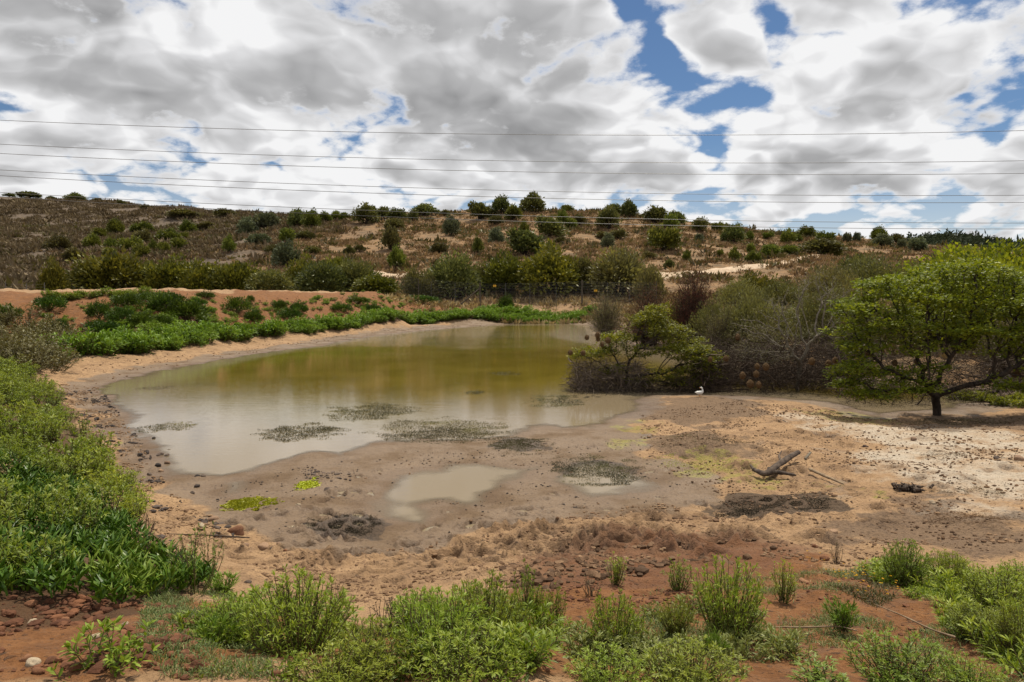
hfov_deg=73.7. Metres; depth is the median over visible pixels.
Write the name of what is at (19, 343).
olive shrubs
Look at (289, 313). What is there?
bank bush
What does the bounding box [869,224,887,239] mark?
hill bush
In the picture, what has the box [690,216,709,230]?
hill bush
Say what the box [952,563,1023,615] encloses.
green shrub
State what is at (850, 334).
twiggy shrub
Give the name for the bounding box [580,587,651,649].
green shrub
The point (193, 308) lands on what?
bank bush
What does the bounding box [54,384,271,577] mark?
crumbs
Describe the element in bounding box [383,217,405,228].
hill bush
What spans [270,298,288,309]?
bank bush
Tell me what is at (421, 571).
crumbs
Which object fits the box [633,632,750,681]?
green shrub
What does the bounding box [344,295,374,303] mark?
bank bush
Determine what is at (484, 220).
power line
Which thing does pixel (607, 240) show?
hill bush
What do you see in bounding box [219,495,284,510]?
algae patch
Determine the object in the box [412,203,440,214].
hill bush
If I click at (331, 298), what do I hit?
bank herbs
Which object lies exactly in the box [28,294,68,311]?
bank bush
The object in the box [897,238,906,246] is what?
hill bush
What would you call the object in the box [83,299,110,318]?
bank bush
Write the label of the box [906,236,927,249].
hill bush
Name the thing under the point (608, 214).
hill bush
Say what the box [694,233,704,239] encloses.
hill bush
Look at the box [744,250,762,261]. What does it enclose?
hill bush
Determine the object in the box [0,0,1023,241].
sky
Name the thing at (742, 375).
weaver nest
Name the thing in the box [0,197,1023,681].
ground
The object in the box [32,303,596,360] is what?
bank herbs
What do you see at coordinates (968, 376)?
dead brushwood
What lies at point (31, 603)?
stone
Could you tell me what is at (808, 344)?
bare tree
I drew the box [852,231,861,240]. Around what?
hill bush
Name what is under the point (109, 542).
ice plant carpet
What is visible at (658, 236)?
hill bush
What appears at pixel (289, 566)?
stone
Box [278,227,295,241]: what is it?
hill bush
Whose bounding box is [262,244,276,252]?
hill bush
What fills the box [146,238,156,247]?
hill bush
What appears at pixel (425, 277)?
thicket tree
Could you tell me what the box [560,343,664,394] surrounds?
dead brushwood
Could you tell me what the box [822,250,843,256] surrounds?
hill bush
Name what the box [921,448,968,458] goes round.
debris heap
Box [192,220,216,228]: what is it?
hill bush
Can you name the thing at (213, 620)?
green tuft
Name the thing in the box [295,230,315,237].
hill bush
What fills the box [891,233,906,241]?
hill bush
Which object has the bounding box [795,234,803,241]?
hill bush
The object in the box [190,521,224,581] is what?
green shrub
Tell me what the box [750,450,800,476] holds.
fallen log
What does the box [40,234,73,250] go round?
hill bush
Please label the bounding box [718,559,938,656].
dry straw
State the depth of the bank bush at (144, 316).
36.43 m
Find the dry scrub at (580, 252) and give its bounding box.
[40,208,1022,305]
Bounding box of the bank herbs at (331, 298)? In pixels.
[312,289,430,305]
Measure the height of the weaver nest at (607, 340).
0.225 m
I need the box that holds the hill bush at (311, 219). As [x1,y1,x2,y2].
[299,207,321,226]
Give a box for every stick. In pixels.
[169,533,249,537]
[768,625,856,630]
[808,468,843,483]
[875,604,955,637]
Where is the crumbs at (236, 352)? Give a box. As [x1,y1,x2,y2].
[84,324,481,383]
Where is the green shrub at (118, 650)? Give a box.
[46,615,159,681]
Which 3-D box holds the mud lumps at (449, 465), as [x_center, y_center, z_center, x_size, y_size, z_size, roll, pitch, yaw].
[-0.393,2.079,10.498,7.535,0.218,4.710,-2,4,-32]
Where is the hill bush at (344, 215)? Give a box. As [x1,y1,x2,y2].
[340,212,348,218]
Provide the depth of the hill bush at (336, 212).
185.92 m
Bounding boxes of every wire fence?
[5,282,44,290]
[391,276,656,305]
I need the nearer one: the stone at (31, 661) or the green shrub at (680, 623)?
the stone at (31, 661)
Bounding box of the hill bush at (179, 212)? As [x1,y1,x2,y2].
[165,208,201,217]
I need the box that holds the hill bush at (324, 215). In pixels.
[319,210,333,220]
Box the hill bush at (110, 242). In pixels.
[103,236,117,246]
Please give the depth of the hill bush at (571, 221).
166.32 m
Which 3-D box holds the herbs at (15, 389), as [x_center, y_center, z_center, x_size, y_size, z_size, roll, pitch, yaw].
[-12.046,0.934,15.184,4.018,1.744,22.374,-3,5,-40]
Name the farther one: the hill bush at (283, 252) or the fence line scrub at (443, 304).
the hill bush at (283, 252)
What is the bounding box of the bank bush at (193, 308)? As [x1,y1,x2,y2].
[162,293,214,319]
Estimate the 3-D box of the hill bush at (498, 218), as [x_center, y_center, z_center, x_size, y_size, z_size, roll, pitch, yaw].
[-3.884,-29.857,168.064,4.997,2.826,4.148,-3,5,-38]
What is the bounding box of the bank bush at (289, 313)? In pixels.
[275,306,304,318]
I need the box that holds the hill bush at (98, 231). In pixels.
[90,227,106,235]
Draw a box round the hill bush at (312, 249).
[303,245,321,253]
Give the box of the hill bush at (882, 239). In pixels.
[871,233,894,246]
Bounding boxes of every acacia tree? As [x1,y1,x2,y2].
[567,302,729,388]
[819,255,1023,415]
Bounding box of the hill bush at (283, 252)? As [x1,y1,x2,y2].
[270,237,300,266]
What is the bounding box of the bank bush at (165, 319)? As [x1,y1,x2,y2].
[152,314,173,324]
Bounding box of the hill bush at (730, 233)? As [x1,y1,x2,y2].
[719,222,747,242]
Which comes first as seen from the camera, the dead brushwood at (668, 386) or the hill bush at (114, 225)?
the dead brushwood at (668, 386)
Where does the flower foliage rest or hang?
on the ground at (614, 439)
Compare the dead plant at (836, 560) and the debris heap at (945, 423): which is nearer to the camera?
the dead plant at (836, 560)
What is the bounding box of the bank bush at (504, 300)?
[497,293,514,306]
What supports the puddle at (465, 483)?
on the ground at (614, 439)
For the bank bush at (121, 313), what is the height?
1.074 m
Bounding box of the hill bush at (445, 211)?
[438,209,450,215]
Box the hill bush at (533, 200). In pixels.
[519,191,546,211]
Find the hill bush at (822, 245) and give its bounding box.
[798,237,848,253]
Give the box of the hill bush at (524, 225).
[520,222,530,229]
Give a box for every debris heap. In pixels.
[652,429,751,449]
[898,415,1021,424]
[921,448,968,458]
[922,510,1017,524]
[930,486,1008,498]
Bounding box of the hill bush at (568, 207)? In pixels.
[560,204,574,210]
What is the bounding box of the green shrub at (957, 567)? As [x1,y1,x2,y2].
[924,548,977,583]
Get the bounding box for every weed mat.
[127,421,197,432]
[137,386,173,389]
[250,422,349,441]
[300,512,386,536]
[324,402,418,421]
[362,416,516,443]
[464,390,484,394]
[483,436,553,456]
[492,371,521,374]
[523,393,585,407]
[549,453,646,485]
[716,492,841,517]
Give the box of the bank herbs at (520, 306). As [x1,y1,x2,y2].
[470,304,599,323]
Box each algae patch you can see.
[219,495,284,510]
[293,476,319,490]
[643,452,743,473]
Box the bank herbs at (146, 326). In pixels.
[107,295,218,333]
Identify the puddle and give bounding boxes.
[319,465,526,530]
[551,465,693,510]
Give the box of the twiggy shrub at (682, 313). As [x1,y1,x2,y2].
[661,262,723,346]
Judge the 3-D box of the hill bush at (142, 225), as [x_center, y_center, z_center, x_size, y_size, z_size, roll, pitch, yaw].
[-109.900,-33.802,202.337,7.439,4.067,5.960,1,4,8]
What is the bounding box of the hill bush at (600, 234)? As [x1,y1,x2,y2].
[595,231,605,237]
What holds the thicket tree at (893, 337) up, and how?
on the ground at (614, 439)
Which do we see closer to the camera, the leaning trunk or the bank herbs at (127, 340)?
the leaning trunk
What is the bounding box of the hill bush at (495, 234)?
[487,226,505,242]
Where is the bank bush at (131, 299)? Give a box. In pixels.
[109,292,144,307]
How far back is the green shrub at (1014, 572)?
4.61 m
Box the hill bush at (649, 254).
[641,251,657,257]
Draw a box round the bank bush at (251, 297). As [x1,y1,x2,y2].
[245,295,254,301]
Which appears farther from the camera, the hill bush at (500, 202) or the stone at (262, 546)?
the hill bush at (500, 202)
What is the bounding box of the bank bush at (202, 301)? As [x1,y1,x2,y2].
[187,296,208,305]
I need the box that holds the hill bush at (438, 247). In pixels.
[426,241,447,252]
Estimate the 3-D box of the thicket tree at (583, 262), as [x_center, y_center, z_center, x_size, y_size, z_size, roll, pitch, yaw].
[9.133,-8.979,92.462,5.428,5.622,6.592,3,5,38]
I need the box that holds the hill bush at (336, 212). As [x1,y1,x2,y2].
[331,210,340,218]
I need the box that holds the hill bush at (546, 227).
[534,214,570,236]
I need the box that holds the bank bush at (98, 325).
[79,318,126,334]
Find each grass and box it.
[133,587,277,680]
[194,609,561,681]
[630,562,1023,681]
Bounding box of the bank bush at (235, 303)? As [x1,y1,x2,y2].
[220,295,256,312]
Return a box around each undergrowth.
[736,306,982,349]
[806,379,1023,407]
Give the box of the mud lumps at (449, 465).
[215,438,679,550]
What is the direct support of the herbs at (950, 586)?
on the ground at (614, 439)
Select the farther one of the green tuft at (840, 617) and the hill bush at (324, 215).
the hill bush at (324, 215)
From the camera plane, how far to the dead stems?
6.24 m
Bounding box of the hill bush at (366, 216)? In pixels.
[350,201,380,223]
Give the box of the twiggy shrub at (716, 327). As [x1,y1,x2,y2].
[697,301,747,356]
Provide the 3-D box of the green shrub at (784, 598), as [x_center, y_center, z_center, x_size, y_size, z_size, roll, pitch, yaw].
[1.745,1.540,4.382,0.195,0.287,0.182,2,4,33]
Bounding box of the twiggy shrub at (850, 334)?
[822,307,886,368]
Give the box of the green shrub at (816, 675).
[784,648,849,681]
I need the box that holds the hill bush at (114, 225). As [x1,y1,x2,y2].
[105,216,125,232]
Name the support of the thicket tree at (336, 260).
on the ground at (614, 439)
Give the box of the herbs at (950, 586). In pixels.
[853,555,1023,678]
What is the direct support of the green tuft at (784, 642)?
on the ground at (614, 439)
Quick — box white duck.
[695,387,703,396]
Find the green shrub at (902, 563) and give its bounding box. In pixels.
[878,538,931,583]
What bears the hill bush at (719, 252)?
on the ground at (614, 439)
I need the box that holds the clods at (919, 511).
[641,403,1023,544]
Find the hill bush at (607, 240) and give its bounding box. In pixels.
[599,231,614,247]
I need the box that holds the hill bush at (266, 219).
[253,210,281,227]
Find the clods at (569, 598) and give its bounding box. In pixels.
[406,572,1023,678]
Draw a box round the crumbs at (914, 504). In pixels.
[641,399,1023,551]
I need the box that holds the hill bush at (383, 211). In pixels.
[377,205,389,219]
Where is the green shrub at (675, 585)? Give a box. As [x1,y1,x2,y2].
[661,554,694,590]
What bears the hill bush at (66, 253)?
on the ground at (614, 439)
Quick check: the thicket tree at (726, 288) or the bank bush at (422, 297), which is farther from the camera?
the bank bush at (422, 297)
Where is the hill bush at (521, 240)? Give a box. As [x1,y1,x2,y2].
[505,225,549,254]
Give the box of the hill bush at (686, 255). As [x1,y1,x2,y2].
[681,249,690,259]
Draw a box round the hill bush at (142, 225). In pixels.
[128,220,154,231]
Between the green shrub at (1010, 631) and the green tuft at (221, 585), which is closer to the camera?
the green shrub at (1010, 631)
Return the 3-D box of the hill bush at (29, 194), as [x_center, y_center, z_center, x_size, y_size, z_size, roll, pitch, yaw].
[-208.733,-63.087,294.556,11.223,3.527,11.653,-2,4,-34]
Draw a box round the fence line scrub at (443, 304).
[374,284,891,323]
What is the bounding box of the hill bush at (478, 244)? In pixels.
[472,235,484,252]
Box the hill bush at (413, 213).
[406,209,418,220]
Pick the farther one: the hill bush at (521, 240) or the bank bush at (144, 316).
the hill bush at (521, 240)
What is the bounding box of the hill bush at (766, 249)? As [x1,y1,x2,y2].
[759,243,781,255]
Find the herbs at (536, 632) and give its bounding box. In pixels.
[168,578,575,681]
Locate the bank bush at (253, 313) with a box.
[243,309,264,320]
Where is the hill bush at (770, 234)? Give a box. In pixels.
[762,230,774,238]
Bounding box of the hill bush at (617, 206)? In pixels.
[605,203,621,212]
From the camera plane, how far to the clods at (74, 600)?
3.10 m
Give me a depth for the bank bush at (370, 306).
62.09 m
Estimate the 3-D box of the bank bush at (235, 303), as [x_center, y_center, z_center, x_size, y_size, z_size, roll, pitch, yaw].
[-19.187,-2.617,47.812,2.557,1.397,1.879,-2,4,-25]
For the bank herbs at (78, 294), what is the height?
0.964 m
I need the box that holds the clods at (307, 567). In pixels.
[239,503,698,579]
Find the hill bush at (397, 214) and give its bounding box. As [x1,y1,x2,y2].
[386,207,407,218]
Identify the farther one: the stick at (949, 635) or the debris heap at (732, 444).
the debris heap at (732, 444)
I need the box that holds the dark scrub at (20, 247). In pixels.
[0,196,351,289]
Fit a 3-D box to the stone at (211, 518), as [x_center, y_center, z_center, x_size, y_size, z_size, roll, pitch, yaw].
[-3.534,2.111,8.074,0.144,0.079,0.102,-3,5,-43]
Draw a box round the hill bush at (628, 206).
[619,198,638,215]
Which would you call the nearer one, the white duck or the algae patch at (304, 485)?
the algae patch at (304, 485)
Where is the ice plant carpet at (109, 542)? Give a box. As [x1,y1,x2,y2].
[0,436,217,603]
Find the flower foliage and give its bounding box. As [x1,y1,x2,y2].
[824,570,901,607]
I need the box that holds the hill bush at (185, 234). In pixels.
[178,230,189,237]
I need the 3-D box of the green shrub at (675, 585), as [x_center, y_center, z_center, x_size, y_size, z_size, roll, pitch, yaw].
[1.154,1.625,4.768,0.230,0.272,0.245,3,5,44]
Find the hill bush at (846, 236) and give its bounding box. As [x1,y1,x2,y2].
[841,232,851,241]
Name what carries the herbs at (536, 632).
on the ground at (614, 439)
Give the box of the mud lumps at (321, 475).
[301,466,352,497]
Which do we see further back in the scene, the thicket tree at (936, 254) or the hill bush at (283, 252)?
the hill bush at (283, 252)
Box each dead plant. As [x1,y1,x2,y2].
[137,511,157,534]
[166,538,196,563]
[324,582,345,608]
[368,595,403,636]
[385,593,403,622]
[582,574,603,597]
[830,540,842,564]
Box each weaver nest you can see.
[605,337,610,343]
[723,355,728,361]
[739,371,745,379]
[746,379,754,387]
[753,370,759,376]
[755,381,761,387]
[762,363,769,370]
[808,357,814,364]
[824,359,831,366]
[831,356,837,363]
[891,359,897,365]
[1011,369,1020,377]
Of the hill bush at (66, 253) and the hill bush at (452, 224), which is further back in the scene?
the hill bush at (452, 224)
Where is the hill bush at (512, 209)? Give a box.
[503,203,523,219]
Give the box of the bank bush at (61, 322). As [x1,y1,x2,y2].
[48,317,70,330]
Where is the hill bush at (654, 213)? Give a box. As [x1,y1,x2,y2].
[639,204,668,222]
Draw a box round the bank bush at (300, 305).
[289,299,308,312]
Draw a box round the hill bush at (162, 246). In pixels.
[155,241,171,250]
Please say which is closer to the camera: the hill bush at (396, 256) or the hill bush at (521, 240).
the hill bush at (396, 256)
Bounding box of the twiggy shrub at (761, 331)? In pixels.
[736,323,780,359]
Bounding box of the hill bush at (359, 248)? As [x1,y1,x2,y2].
[353,244,366,251]
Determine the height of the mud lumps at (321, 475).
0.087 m
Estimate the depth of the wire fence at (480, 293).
82.38 m
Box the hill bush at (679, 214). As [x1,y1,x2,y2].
[670,209,687,222]
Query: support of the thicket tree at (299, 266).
on the ground at (614, 439)
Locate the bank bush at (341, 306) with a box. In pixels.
[330,302,352,310]
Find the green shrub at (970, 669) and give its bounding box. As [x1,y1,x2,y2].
[934,646,1008,681]
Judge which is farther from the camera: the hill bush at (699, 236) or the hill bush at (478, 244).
the hill bush at (699, 236)
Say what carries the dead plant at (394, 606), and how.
on the ground at (614, 439)
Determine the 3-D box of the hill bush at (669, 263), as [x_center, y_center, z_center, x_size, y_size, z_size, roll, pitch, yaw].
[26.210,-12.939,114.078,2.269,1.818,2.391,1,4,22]
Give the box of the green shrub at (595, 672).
[563,641,655,681]
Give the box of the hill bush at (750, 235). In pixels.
[745,230,754,239]
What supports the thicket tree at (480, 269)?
on the ground at (614, 439)
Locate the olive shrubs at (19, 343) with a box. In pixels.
[0,301,102,371]
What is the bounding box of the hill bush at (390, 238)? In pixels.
[375,222,401,249]
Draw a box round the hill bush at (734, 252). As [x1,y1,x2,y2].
[728,245,740,259]
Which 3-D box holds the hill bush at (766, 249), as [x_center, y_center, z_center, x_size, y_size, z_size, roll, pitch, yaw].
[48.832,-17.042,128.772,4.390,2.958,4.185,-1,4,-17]
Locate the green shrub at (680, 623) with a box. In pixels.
[655,597,697,636]
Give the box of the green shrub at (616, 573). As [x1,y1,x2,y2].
[604,551,627,585]
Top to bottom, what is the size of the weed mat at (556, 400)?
0.078 m
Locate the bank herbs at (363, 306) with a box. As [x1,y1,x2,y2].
[38,292,434,331]
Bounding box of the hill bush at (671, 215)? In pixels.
[663,211,680,228]
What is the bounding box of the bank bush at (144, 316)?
[126,309,156,323]
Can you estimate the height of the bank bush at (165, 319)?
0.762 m
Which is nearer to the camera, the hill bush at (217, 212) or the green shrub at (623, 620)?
the green shrub at (623, 620)
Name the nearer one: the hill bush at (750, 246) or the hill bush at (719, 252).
the hill bush at (719, 252)
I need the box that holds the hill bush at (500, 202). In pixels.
[491,194,509,213]
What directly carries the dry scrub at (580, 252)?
on the ground at (614, 439)
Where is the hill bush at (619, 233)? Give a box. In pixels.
[609,226,627,238]
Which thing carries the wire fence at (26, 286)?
on the ground at (614, 439)
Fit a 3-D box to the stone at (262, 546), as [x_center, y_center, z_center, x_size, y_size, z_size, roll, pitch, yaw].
[-2.582,2.150,7.124,0.109,0.086,0.109,2,4,23]
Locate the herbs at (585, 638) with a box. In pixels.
[556,588,820,675]
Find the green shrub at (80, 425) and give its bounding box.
[68,410,87,439]
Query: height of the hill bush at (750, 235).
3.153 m
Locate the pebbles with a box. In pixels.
[54,390,234,548]
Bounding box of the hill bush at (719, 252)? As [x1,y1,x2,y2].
[717,249,723,255]
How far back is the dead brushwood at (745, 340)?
21.83 m
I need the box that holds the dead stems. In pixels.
[0,415,156,560]
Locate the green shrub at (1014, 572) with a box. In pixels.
[994,558,1023,590]
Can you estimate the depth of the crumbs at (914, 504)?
10.80 m
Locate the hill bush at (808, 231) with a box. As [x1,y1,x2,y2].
[795,224,816,235]
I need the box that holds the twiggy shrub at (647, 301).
[614,280,676,345]
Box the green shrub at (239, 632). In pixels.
[190,588,275,646]
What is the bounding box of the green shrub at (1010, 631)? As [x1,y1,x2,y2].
[979,597,1023,654]
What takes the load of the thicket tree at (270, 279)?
on the ground at (614, 439)
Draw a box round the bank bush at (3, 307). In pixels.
[0,302,24,321]
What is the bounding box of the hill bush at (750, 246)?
[746,242,755,251]
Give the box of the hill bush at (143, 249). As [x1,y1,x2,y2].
[131,242,151,257]
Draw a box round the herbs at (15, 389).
[0,353,136,500]
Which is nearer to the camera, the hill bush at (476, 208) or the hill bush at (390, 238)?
the hill bush at (390, 238)
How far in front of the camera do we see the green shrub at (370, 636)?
2.69 m
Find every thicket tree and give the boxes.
[35,255,72,290]
[62,248,163,289]
[130,252,198,288]
[172,257,222,289]
[197,258,262,289]
[238,267,298,290]
[283,251,324,290]
[290,260,350,291]
[323,253,357,276]
[331,258,380,291]
[348,271,402,293]
[398,265,441,296]
[423,246,484,299]
[469,260,492,291]
[479,249,532,294]
[515,238,586,295]
[560,253,598,293]
[581,244,648,296]
[631,261,666,300]
[649,298,686,341]
[682,293,734,343]
[711,275,766,307]
[717,284,804,346]
[735,269,790,304]
[754,276,809,306]
[780,277,860,344]
[799,260,863,301]
[827,290,935,353]
[830,252,883,275]
[840,251,908,302]
[863,256,930,296]
[885,239,1020,300]
[892,246,1014,346]
[923,251,945,260]
[932,237,1023,268]
[949,247,1023,340]
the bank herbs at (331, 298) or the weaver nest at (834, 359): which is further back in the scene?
the bank herbs at (331, 298)
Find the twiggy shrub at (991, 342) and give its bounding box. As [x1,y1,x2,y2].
[972,318,1023,370]
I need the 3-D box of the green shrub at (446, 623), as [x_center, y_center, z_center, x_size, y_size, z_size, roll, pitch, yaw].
[-0.310,1.231,2.911,0.480,0.391,0.489,2,4,33]
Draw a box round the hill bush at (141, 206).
[139,204,152,208]
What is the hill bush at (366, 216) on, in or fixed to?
on the ground at (614, 439)
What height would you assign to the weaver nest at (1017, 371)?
0.264 m
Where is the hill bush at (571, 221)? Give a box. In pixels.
[565,216,577,228]
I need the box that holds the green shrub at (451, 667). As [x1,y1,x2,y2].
[402,619,527,681]
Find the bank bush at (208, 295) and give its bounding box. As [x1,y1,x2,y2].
[194,290,216,297]
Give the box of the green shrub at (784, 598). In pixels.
[769,558,798,603]
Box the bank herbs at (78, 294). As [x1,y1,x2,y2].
[40,285,161,299]
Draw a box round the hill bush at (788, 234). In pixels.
[780,228,797,242]
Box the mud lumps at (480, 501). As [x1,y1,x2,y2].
[365,440,608,522]
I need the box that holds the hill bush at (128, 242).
[116,234,144,249]
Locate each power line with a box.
[0,153,1023,174]
[0,175,1023,202]
[0,192,919,222]
[0,196,922,228]
[2,120,1023,134]
[2,144,1023,162]
[7,170,1015,195]
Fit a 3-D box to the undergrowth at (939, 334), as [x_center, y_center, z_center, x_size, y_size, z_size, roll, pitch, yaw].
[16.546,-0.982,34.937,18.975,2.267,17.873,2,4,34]
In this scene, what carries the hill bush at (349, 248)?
on the ground at (614, 439)
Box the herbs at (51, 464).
[0,437,110,587]
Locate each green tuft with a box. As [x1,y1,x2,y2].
[194,611,244,645]
[204,570,240,594]
[697,626,731,659]
[768,634,799,650]
[820,595,860,634]
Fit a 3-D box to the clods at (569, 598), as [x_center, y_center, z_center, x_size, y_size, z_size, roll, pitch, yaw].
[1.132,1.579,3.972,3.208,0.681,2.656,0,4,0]
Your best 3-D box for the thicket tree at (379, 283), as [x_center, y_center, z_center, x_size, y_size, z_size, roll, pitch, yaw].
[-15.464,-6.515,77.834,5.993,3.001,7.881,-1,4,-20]
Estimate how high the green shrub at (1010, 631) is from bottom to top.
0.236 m
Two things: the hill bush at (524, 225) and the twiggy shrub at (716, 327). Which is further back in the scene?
the hill bush at (524, 225)
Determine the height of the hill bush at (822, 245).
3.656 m
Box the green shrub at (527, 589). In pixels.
[511,559,540,610]
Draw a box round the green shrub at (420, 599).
[388,585,444,626]
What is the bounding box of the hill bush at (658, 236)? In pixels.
[646,222,683,250]
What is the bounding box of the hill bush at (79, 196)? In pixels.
[61,192,88,199]
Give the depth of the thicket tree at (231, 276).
77.53 m
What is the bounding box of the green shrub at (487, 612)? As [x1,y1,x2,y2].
[443,569,534,641]
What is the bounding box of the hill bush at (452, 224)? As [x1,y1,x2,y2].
[441,212,461,235]
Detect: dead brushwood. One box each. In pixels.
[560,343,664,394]
[596,316,678,352]
[625,361,735,393]
[672,325,832,389]
[682,331,858,393]
[824,322,1023,406]
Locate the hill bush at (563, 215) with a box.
[556,208,568,225]
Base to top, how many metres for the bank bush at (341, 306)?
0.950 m
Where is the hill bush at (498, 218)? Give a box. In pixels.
[488,215,504,224]
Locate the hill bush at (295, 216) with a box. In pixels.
[286,208,304,226]
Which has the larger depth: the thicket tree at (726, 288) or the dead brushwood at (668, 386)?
the thicket tree at (726, 288)
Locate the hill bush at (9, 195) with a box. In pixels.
[1,193,16,196]
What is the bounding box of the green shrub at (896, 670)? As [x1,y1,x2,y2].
[839,627,972,681]
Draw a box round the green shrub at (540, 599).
[526,586,553,609]
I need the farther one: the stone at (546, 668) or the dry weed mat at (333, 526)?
the dry weed mat at (333, 526)
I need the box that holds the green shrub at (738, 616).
[691,554,770,641]
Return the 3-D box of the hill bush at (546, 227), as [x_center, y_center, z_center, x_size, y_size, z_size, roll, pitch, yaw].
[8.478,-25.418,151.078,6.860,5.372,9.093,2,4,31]
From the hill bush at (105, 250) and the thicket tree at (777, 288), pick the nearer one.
the thicket tree at (777, 288)
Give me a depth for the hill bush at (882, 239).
166.33 m
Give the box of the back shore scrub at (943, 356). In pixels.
[616,301,983,358]
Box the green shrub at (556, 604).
[547,582,566,618]
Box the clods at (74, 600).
[0,592,262,680]
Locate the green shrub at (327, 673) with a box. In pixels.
[286,633,400,681]
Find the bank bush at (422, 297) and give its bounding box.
[411,294,442,302]
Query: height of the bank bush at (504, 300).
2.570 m
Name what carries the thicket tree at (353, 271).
on the ground at (614, 439)
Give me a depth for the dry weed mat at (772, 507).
8.79 m
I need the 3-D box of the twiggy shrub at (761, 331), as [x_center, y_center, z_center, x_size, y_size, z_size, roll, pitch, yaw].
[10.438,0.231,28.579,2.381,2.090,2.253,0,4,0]
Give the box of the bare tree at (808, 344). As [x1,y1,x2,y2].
[725,265,860,389]
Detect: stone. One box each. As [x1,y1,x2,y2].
[19,654,31,661]
[23,600,37,607]
[25,657,41,666]
[31,667,44,674]
[44,656,55,664]
[207,516,219,521]
[227,525,243,535]
[257,542,268,550]
[271,669,280,675]
[282,563,291,568]
[542,665,549,671]
[799,577,809,582]
[820,555,829,560]
[830,529,837,533]
[1014,455,1023,460]
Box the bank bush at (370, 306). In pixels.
[366,303,381,310]
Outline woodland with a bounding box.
[906,227,1023,248]
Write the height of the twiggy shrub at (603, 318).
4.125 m
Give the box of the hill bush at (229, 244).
[220,233,236,251]
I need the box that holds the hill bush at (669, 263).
[663,258,674,267]
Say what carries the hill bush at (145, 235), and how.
on the ground at (614, 439)
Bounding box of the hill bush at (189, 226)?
[177,218,198,231]
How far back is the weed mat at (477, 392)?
20.21 m
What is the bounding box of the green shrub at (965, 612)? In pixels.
[944,598,1008,639]
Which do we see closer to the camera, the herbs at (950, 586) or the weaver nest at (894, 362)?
the herbs at (950, 586)
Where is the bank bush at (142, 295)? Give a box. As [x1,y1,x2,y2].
[136,290,156,299]
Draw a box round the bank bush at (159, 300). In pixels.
[145,289,187,311]
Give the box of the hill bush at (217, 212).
[211,208,236,216]
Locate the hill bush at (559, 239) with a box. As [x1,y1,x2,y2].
[554,236,568,242]
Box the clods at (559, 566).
[493,515,787,591]
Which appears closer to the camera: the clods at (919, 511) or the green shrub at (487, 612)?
the green shrub at (487, 612)
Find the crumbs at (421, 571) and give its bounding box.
[219,504,924,602]
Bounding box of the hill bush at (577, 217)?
[574,214,588,223]
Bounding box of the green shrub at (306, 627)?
[235,563,356,656]
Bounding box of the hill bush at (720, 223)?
[711,221,723,229]
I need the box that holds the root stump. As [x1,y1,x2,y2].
[891,482,934,492]
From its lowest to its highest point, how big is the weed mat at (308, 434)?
0.086 m
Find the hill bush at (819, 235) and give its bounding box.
[814,230,836,239]
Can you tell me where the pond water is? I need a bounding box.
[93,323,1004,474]
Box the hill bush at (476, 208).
[467,200,496,218]
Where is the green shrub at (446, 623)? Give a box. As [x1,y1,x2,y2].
[380,585,498,664]
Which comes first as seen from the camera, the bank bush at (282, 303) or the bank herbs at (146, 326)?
the bank herbs at (146, 326)
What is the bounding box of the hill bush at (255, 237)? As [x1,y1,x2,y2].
[243,232,271,244]
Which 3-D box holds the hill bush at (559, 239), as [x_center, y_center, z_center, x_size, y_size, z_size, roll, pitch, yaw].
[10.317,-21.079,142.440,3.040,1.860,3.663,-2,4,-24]
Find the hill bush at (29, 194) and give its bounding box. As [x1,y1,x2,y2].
[15,190,41,198]
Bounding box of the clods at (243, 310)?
[53,294,419,333]
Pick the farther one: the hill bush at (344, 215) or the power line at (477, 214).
the hill bush at (344, 215)
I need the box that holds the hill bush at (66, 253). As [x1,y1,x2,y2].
[61,246,83,259]
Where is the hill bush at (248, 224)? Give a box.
[236,216,258,233]
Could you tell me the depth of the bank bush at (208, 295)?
47.97 m
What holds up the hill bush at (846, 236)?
on the ground at (614, 439)
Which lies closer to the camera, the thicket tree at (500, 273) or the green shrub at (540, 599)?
the green shrub at (540, 599)
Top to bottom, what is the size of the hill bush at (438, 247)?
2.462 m
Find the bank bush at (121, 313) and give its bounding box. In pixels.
[103,304,135,321]
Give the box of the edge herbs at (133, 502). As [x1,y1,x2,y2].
[77,462,154,520]
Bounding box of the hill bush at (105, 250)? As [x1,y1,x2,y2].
[101,247,117,253]
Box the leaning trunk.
[990,364,1023,394]
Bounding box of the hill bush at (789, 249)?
[780,244,799,253]
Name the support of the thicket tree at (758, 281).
on the ground at (614, 439)
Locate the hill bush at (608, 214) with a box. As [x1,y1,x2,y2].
[594,204,621,228]
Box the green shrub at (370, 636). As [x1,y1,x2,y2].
[325,614,420,681]
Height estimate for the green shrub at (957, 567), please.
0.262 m
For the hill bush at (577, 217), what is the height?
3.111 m
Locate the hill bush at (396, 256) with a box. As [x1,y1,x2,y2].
[387,243,406,267]
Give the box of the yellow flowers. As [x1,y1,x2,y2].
[806,550,899,593]
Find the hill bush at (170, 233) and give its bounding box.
[154,227,183,239]
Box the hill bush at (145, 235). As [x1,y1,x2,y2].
[130,228,152,241]
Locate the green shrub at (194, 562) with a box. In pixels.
[166,522,216,593]
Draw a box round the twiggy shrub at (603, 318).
[583,290,628,334]
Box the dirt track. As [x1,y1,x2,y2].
[375,253,818,279]
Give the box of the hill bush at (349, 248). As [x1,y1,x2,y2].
[342,245,356,253]
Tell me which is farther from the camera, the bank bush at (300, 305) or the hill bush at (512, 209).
the hill bush at (512, 209)
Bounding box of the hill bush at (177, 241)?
[169,237,187,247]
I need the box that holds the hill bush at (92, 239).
[81,232,102,246]

